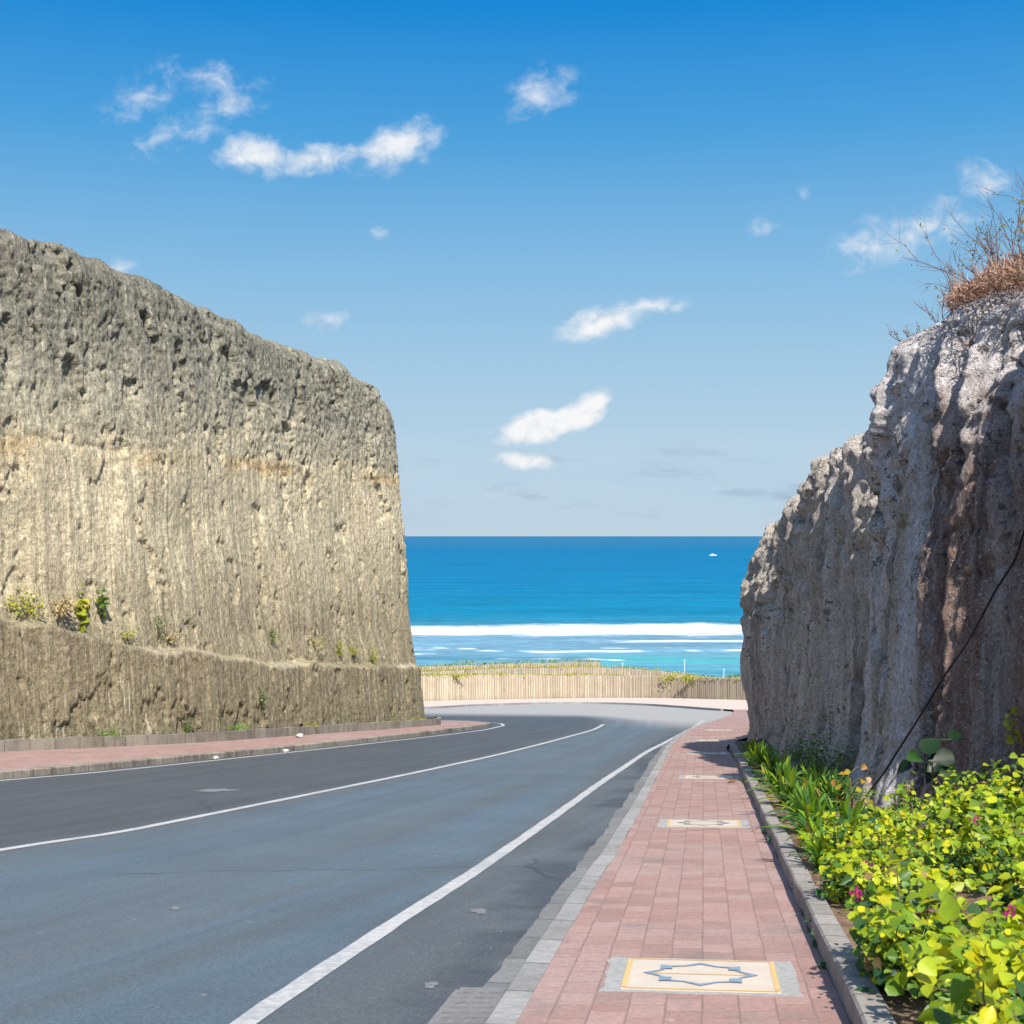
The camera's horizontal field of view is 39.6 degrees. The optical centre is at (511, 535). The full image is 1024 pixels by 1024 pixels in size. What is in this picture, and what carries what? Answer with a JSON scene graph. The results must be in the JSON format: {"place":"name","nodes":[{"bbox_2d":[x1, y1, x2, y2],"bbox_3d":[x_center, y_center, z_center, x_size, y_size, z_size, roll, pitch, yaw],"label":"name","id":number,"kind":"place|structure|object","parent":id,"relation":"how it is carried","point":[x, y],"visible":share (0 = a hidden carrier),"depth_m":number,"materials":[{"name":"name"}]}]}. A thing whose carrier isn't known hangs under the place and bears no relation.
{"place":"outdoors","nodes":[
{"label":"outdoors","id":0,"kind":"place"},
{"bbox_2d":[0,228,424,739],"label":"cliff","id":1,"kind":"structure","parent":0,"point":[222,494],"depth_m":45.05,"materials":[{"name":"stone"}]},
{"bbox_2d":[4,584,46,617],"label":"ledge shrub","id":2,"kind":"object","parent":1,"relation":"on","point":[26,607],"visible":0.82,"depth_m":38.96,"materials":[{"name":"yellow plant"}]},
{"bbox_2d":[49,590,86,616],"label":"dry grass tuft","id":3,"kind":"object","parent":1,"relation":"on","point":[62,612],"visible":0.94,"depth_m":39.83,"materials":[{"name":"beige plant"}]},
{"bbox_2d":[73,584,89,631],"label":"ledge sapling","id":4,"kind":"object","parent":1,"relation":"on","point":[82,613],"visible":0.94,"depth_m":40.71,"materials":[{"name":"yellow plant"}]},
{"bbox_2d":[96,582,111,619],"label":"ledge sapling","id":5,"kind":"object","parent":1,"relation":"on","point":[100,599],"visible":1,"depth_m":41.31,"materials":[{"name":"green plant"}]},
{"bbox_2d":[121,628,137,639],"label":"ledge weed","id":6,"kind":"object","parent":1,"relation":"on","point":[131,634],"visible":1,"depth_m":42.01,"materials":[{"name":"yellow plant"}]},
{"bbox_2d":[153,612,171,640],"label":"ledge weed","id":7,"kind":"object","parent":1,"relation":"on","point":[158,629],"visible":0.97,"depth_m":43.34,"materials":[{"name":"green plant"}]},
{"bbox_2d":[165,630,181,644],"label":"dry grass tuft","id":8,"kind":"object","parent":1,"relation":"on","point":[170,636],"visible":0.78,"depth_m":43.75,"materials":[{"name":"beige plant"}]},
{"bbox_2d":[182,720,193,732],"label":"crack weed","id":9,"kind":"object","parent":1,"relation":"attached to","point":[188,731],"visible":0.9,"depth_m":43.42,"materials":[{"name":"green plant"}]},
{"bbox_2d":[259,688,268,707],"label":"crack weed","id":10,"kind":"object","parent":1,"relation":"attached to","point":[263,699],"visible":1,"depth_m":47.96,"materials":[{"name":"green plant"}]},
{"bbox_2d":[268,626,279,642],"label":"ledge weed","id":11,"kind":"object","parent":1,"relation":"on","point":[272,634],"visible":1,"depth_m":50.38,"materials":[{"name":"green plant"}]},
{"bbox_2d":[308,636,328,646],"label":"ledge weed","id":12,"kind":"object","parent":1,"relation":"on","point":[315,642],"visible":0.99,"depth_m":53.36,"materials":[{"name":"beige plant"}]},
{"bbox_2d":[335,640,346,655],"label":"ledge weed","id":13,"kind":"object","parent":1,"relation":"on","point":[340,650],"visible":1,"depth_m":55.23,"materials":[{"name":"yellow plant"}]},
{"bbox_2d":[348,644,359,656],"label":"ledge weed","id":14,"kind":"object","parent":1,"relation":"on","point":[353,650],"visible":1,"depth_m":56.37,"materials":[{"name":"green plant"}]},
{"bbox_2d":[368,643,379,663],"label":"ledge weed","id":15,"kind":"object","parent":1,"relation":"on","point":[376,657],"visible":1,"depth_m":57.71,"materials":[{"name":"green plant"}]},
{"bbox_2d":[0,720,490,778],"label":"pavement","id":16,"kind":"structure","parent":0,"point":[19,764],"depth_m":37.26,"materials":[{"name":"brick"}]},
{"bbox_2d":[295,733,303,737],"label":"pale stone","id":17,"kind":"object","parent":16,"relation":"on","point":[300,735],"visible":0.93,"depth_m":46.82,"materials":[{"name":"white stone"}]},
{"bbox_2d":[0,704,815,1023],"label":"road","id":18,"kind":"structure","parent":0,"point":[412,880],"depth_m":14.29,"materials":[{"name":"grey asphalt"}]},
{"bbox_2d":[0,0,1023,535],"label":"sky","id":19,"kind":"structure","parent":0,"point":[596,267],"materials":[{"name":"blue"}]},
{"bbox_2d":[404,536,762,677],"bbox_3d":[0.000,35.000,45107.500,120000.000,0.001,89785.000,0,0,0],"label":"sea","id":20,"kind":"structure","parent":0,"point":[669,603],"depth_m":780.19,"materials":[{"name":"liquid"}]},
{"bbox_2d":[423,698,747,710],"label":"pavement","id":21,"kind":"structure","parent":0,"point":[713,704],"depth_m":115.14,"materials":[{"name":"concrete"}]},
{"bbox_2d":[483,710,849,1023],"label":"pavement","id":22,"kind":"structure","parent":0,"point":[638,883],"depth_m":10.54,"materials":[{"name":"red brick"}]},
{"bbox_2d":[427,987,507,1023],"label":"drain inlet","id":23,"kind":"object","parent":22,"relation":"on","point":[469,1005],"visible":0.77,"depth_m":7.93,"materials":[{"name":"concrete"}]},
{"bbox_2d":[598,957,803,996],"bbox_3d":[1.095,2.578,8.303,1.129,0.145,1.002,0,0,7],"label":"tile panel","id":24,"kind":"object","parent":22,"relation":"on","point":[698,976],"visible":0.93,"depth_m":8.22,"materials":[{"name":"beige tile"}]},
{"bbox_2d":[657,819,751,827],"bbox_3d":[2.366,3.553,17.507,1.131,0.144,1.020,0,0,8],"label":"tile panel","id":25,"kind":"object","parent":22,"relation":"on","point":[699,823],"visible":0.95,"depth_m":17.43,"materials":[{"name":"beige tile"}]},
{"bbox_2d":[678,775,738,778],"bbox_3d":[3.659,4.502,26.449,1.120,0.145,1.001,0,0,8],"label":"tile panel","id":26,"kind":"object","parent":22,"relation":"on","point":[707,777],"visible":0.94,"depth_m":26.33,"materials":[{"name":"beige tile"}]},
{"bbox_2d":[686,752,731,755],"bbox_3d":[4.952,5.486,35.748,1.124,0.143,1.011,0,0,8],"label":"tile panel","id":27,"kind":"object","parent":22,"relation":"on","point":[707,753],"visible":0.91,"depth_m":35.63,"materials":[{"name":"beige tile"}]},
{"bbox_2d":[696,739,730,740],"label":"tile panel","id":28,"kind":"object","parent":22,"relation":"on","point":[712,740],"visible":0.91,"depth_m":44.20,"materials":[{"name":"beige tile"}]},
{"bbox_2d":[707,729,733,730],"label":"tile panel","id":29,"kind":"object","parent":22,"relation":"on","point":[721,730],"visible":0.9,"depth_m":54.52,"materials":[{"name":"beige tile"}]},
{"bbox_2d":[765,829,772,843],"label":"joint weed","id":30,"kind":"object","parent":22,"relation":"on","point":[768,838],"visible":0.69,"depth_m":15.27,"materials":[{"name":"green plant"}]},
{"bbox_2d":[804,917,810,934],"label":"joint weed","id":31,"kind":"object","parent":22,"relation":"on","point":[808,925],"visible":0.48,"depth_m":9.76,"materials":[{"name":"green plant"}]},
{"bbox_2d":[729,741,896,1023],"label":"planter kerb","id":32,"kind":"structure","parent":22,"relation":"on","point":[835,947],"depth_m":9.18,"materials":[{"name":"concrete"}]},
{"bbox_2d":[810,929,816,947],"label":"joint weed","id":33,"kind":"object","parent":22,"relation":"on","point":[814,943],"visible":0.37,"depth_m":9.22,"materials":[{"name":"green plant"}]},
{"bbox_2d":[816,958,826,969],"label":"joint weed","id":34,"kind":"object","parent":22,"relation":"on","point":[822,964],"visible":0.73,"depth_m":8.52,"materials":[{"name":"green plant"}]},
{"bbox_2d":[735,742,1022,1023],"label":"planting bed","id":35,"kind":"object","parent":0,"point":[907,1007],"visible":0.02,"depth_m":10.26,"materials":[{"name":"soil"}]},
{"bbox_2d":[743,737,768,749],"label":"lily clump","id":36,"kind":"object","parent":35,"relation":"on","point":[751,742],"visible":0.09,"depth_m":32.55,"materials":[{"name":"green plant"}]},
{"bbox_2d":[734,739,778,765],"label":"lily clump","id":37,"kind":"object","parent":35,"relation":"on","point":[750,756],"visible":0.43,"depth_m":27.96,"materials":[{"name":"green plant"}]},
{"bbox_2d":[739,738,776,752],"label":"lily clump","id":38,"kind":"object","parent":35,"relation":"on","point":[754,741],"visible":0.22,"depth_m":30.44,"materials":[{"name":"green plant"}]},
{"bbox_2d":[743,745,780,772],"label":"lily clump","id":39,"kind":"object","parent":35,"relation":"on","point":[760,757],"visible":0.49,"depth_m":25.56,"materials":[{"name":"green plant"}]},
{"bbox_2d":[742,749,801,781],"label":"lily clump","id":40,"kind":"object","parent":35,"relation":"on","point":[768,767],"visible":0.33,"depth_m":23.18,"materials":[{"name":"green plant"}]},
{"bbox_2d":[743,754,807,791],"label":"lily clump","id":41,"kind":"object","parent":35,"relation":"on","point":[784,768],"visible":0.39,"depth_m":20.97,"materials":[{"name":"green plant"}]},
{"bbox_2d":[742,765,823,806],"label":"lily clump","id":42,"kind":"object","parent":35,"relation":"on","point":[790,776],"visible":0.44,"depth_m":18.49,"materials":[{"name":"green plant"}]},
{"bbox_2d":[781,730,808,767],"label":"dark shrub","id":43,"kind":"object","parent":35,"relation":"on","point":[792,758],"visible":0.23,"depth_m":27.27,"materials":[{"name":"green plant"}]},
{"bbox_2d":[753,772,844,818],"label":"lily clump","id":44,"kind":"object","parent":35,"relation":"on","point":[788,802],"visible":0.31,"depth_m":16.73,"materials":[{"name":"green plant"}]},
{"bbox_2d":[768,782,839,832],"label":"lily clump","id":45,"kind":"object","parent":35,"relation":"on","point":[799,805],"visible":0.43,"depth_m":15.12,"materials":[{"name":"green plant"}]},
{"bbox_2d":[751,799,872,854],"bbox_3d":[2.836,2.713,13.272,1.086,0.566,1.063,0,0,0],"label":"lily clump","id":46,"kind":"object","parent":35,"relation":"on","point":[807,825],"visible":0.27,"depth_m":13.27,"materials":[{"name":"green plant"}]},
{"bbox_2d":[784,761,850,796],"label":"lily clump","id":47,"kind":"object","parent":35,"relation":"on","point":[815,776],"visible":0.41,"depth_m":20.14,"materials":[{"name":"green plant"}]},
{"bbox_2d":[783,717,856,776],"bbox_3d":[5.133,3.681,24.514,1.144,1.126,1.896,0,0,-25],"label":"dark shrub","id":48,"kind":"object","parent":35,"relation":"on","point":[800,756],"visible":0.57,"depth_m":24.39,"materials":[{"name":"green plant"}]},
{"bbox_2d":[792,726,855,787],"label":"fine leaved shrub","id":49,"kind":"object","parent":35,"relation":"on","point":[818,763],"visible":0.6,"depth_m":22.16,"materials":[{"name":"green plant"}]},
{"bbox_2d":[818,683,835,757],"bbox_3d":[5.751,3.476,25.563,0.506,1.738,0.328,0,0,17],"label":"climbing sapling","id":50,"kind":"object","parent":35,"relation":"on","point":[825,743],"visible":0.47,"depth_m":25.57,"materials":[{"name":"green plant"}]},
{"bbox_2d":[787,818,871,868],"bbox_3d":[2.729,2.651,12.150,0.786,0.444,0.770,0,0,0],"label":"lily clump","id":51,"kind":"object","parent":35,"relation":"on","point":[816,848],"visible":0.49,"depth_m":12.16,"materials":[{"name":"green plant"}]},
{"bbox_2d":[801,767,891,810],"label":"lily clump","id":52,"kind":"object","parent":35,"relation":"on","point":[834,793],"visible":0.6,"depth_m":17.86,"materials":[{"name":"green plant"}]},
{"bbox_2d":[831,764,872,809],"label":"yellow leaved plant","id":53,"kind":"object","parent":35,"relation":"on","point":[847,772],"visible":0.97,"depth_m":15.87,"materials":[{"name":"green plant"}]},
{"bbox_2d":[808,790,899,831],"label":"lily clump","id":54,"kind":"object","parent":35,"relation":"on","point":[856,810],"visible":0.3,"depth_m":14.13,"materials":[{"name":"green plant"}]},
{"bbox_2d":[796,809,970,866],"bbox_3d":[3.351,2.676,12.575,1.585,0.582,1.952,0,0,0],"label":"bougainvillea shrub","id":55,"kind":"object","parent":35,"relation":"on","point":[885,828],"visible":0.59,"depth_m":12.44,"materials":[{"name":"green plant"}]},
{"bbox_2d":[813,831,1001,912],"bbox_3d":[2.807,2.485,10.291,1.257,0.501,1.903,0,0,0],"label":"bougainvillea shrub","id":56,"kind":"object","parent":35,"relation":"on","point":[844,868],"visible":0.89,"depth_m":10.08,"materials":[{"name":"green plant"}]},
{"bbox_2d":[839,771,981,838],"bbox_3d":[4.267,2.865,15.015,1.465,0.696,1.598,0,0,-36],"label":"bougainvillea shrub","id":57,"kind":"object","parent":35,"relation":"on","point":[900,791],"visible":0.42,"depth_m":14.92,"materials":[{"name":"green plant"}]},
{"bbox_2d":[841,859,1009,999],"bbox_3d":[2.334,2.070,7.462,1.216,0.693,1.671,0,0,0],"label":"bougainvillea shrub","id":58,"kind":"object","parent":35,"relation":"on","point":[880,939],"visible":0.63,"depth_m":7.22,"materials":[{"name":"green plant"}]},
{"bbox_2d":[896,729,962,797],"bbox_3d":[4.865,2.822,16.599,0.776,1.106,0.687,0,0,32],"label":"leaved plant","id":59,"kind":"object","parent":35,"relation":"on","point":[941,761],"visible":0.93,"depth_m":16.39,"materials":[{"name":"green plant"}]},
{"bbox_2d":[902,893,1023,1016],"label":"bougainvillea shrub","id":60,"kind":"object","parent":35,"relation":"on","point":[934,959],"visible":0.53,"depth_m":6.14,"materials":[{"name":"green plant"}]},
{"bbox_2d":[902,807,1023,895],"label":"bougainvillea shrub","id":61,"kind":"object","parent":35,"relation":"on","point":[982,860],"visible":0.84,"depth_m":10.96,"materials":[{"name":"green plant"}]},
{"bbox_2d":[916,939,1023,1023],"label":"bougainvillea shrub","id":62,"kind":"object","parent":35,"relation":"on","point":[962,988],"visible":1,"depth_m":4.95,"materials":[{"name":"green plant"}]},
{"bbox_2d":[918,760,1023,821],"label":"bougainvillea shrub","id":63,"kind":"object","parent":35,"relation":"on","point":[1006,789],"visible":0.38,"depth_m":15.31,"materials":[{"name":"green plant"}]},
{"bbox_2d":[929,752,1023,856],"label":"bougainvillea shrub","id":64,"kind":"object","parent":35,"relation":"on","point":[990,812],"visible":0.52,"depth_m":13.17,"materials":[{"name":"green plant"}]},
{"bbox_2d":[960,843,1023,931],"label":"bougainvillea shrub","id":65,"kind":"object","parent":35,"relation":"on","point":[1016,889],"visible":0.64,"depth_m":8.65,"materials":[{"name":"green plant"}]},
{"bbox_2d":[739,287,1023,821],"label":"cliff","id":66,"kind":"structure","parent":0,"point":[881,559],"depth_m":18.85,"materials":[{"name":"grey stone"}]},
{"bbox_2d":[884,322,929,341],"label":"dry scrub","id":67,"kind":"object","parent":66,"relation":"on","point":[906,333],"visible":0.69,"depth_m":21.06,"materials":[{"name":"grey plant"}]},
{"bbox_2d":[914,246,967,322],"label":"dry scrub","id":68,"kind":"object","parent":66,"relation":"on","point":[943,304],"visible":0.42,"depth_m":20.71,"materials":[{"name":"brown plant"}]},
{"bbox_2d":[864,530,1023,799],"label":"cable","id":69,"kind":"object","parent":66,"relation":"hanging from","point":[953,662],"visible":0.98,"depth_m":17.07,"materials":[{"name":"black rubber"}]},
{"bbox_2d":[886,160,1023,291],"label":"dry scrub","id":70,"kind":"object","parent":66,"relation":"on","point":[991,252],"visible":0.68,"depth_m":19.47,"materials":[{"name":"brown plant"}]},
{"bbox_2d":[935,237,1023,311],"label":"dry grass mat","id":71,"kind":"object","parent":66,"relation":"on","point":[982,285],"visible":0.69,"depth_m":17.89,"materials":[{"name":"brown plant"}]},
{"bbox_2d":[973,758,991,785],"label":"rock sprig","id":72,"kind":"object","parent":66,"relation":"attached to","point":[983,769],"visible":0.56,"depth_m":16.58,"materials":[{"name":"green plant"}]},
{"bbox_2d":[982,170,1023,249],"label":"dry scrub","id":73,"kind":"object","parent":66,"relation":"on","point":[1021,222],"visible":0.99,"depth_m":17.83,"materials":[{"name":"brown plant"}]},
{"bbox_2d":[1003,707,1021,743],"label":"rock sprig","id":74,"kind":"object","parent":66,"relation":"attached to","point":[1011,739],"visible":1,"depth_m":15.95,"materials":[{"name":"green plant"}]},
{"bbox_3d":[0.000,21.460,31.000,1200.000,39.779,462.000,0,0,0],"label":"ground","id":75,"kind":"structure","parent":0,"visible":0},
{"bbox_2d":[0,716,440,751],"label":"wall","id":76,"kind":"structure","parent":75,"relation":"on","point":[74,742],"depth_m":42.59,"materials":[{"name":"concrete"}]},
{"bbox_2d":[95,728,124,737],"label":"wall weed","id":77,"kind":"object","parent":76,"relation":"attached to","point":[105,734],"depth_m":39.94,"materials":[{"name":"green plant"}]},
{"bbox_2d":[228,721,252,730],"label":"wall weed","id":78,"kind":"object","parent":76,"relation":"attached to","point":[243,728],"depth_m":45.72,"materials":[{"name":"green plant"}]},
{"bbox_2d":[420,662,599,671],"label":"retaining wall","id":79,"kind":"structure","parent":75,"relation":"on","point":[561,664],"depth_m":141.75,"materials":[{"name":"stone"}]},
{"bbox_2d":[420,658,600,667],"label":"hedge","id":80,"kind":"object","parent":79,"relation":"on","point":[491,663],"visible":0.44,"depth_m":141.81,"materials":[{"name":"green plant"}]},
{"bbox_2d":[421,667,695,676],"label":"retaining wall","id":81,"kind":"structure","parent":75,"relation":"on","point":[601,671],"depth_m":135.79,"materials":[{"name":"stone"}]},
{"bbox_2d":[420,664,706,676],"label":"hedge","id":82,"kind":"object","parent":81,"relation":"on","point":[541,666],"visible":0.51,"depth_m":135.31,"materials":[{"name":"green plant"}]},
{"bbox_2d":[421,675,745,700],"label":"retaining wall","id":83,"kind":"structure","parent":75,"relation":"on","point":[467,687],"depth_m":127.55,"materials":[{"name":"stone"}]},
{"bbox_2d":[449,673,464,680],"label":"creeper","id":84,"kind":"object","parent":83,"relation":"attached to","point":[456,676],"visible":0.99,"depth_m":122.22,"materials":[{"name":"yellow plant"}]},
{"bbox_2d":[421,671,740,680],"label":"hedge","id":85,"kind":"object","parent":83,"relation":"on","point":[469,674],"visible":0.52,"depth_m":126.66,"materials":[{"name":"green plant"}]},
{"bbox_2d":[656,673,676,689],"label":"creeper","id":86,"kind":"object","parent":83,"relation":"attached to","point":[668,676],"visible":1,"depth_m":130.00,"materials":[{"name":"yellow plant"}]},
{"bbox_2d":[676,673,700,688],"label":"creeper","id":87,"kind":"object","parent":83,"relation":"attached to","point":[686,676],"visible":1,"depth_m":128.09,"materials":[{"name":"yellow plant"}]}
]}

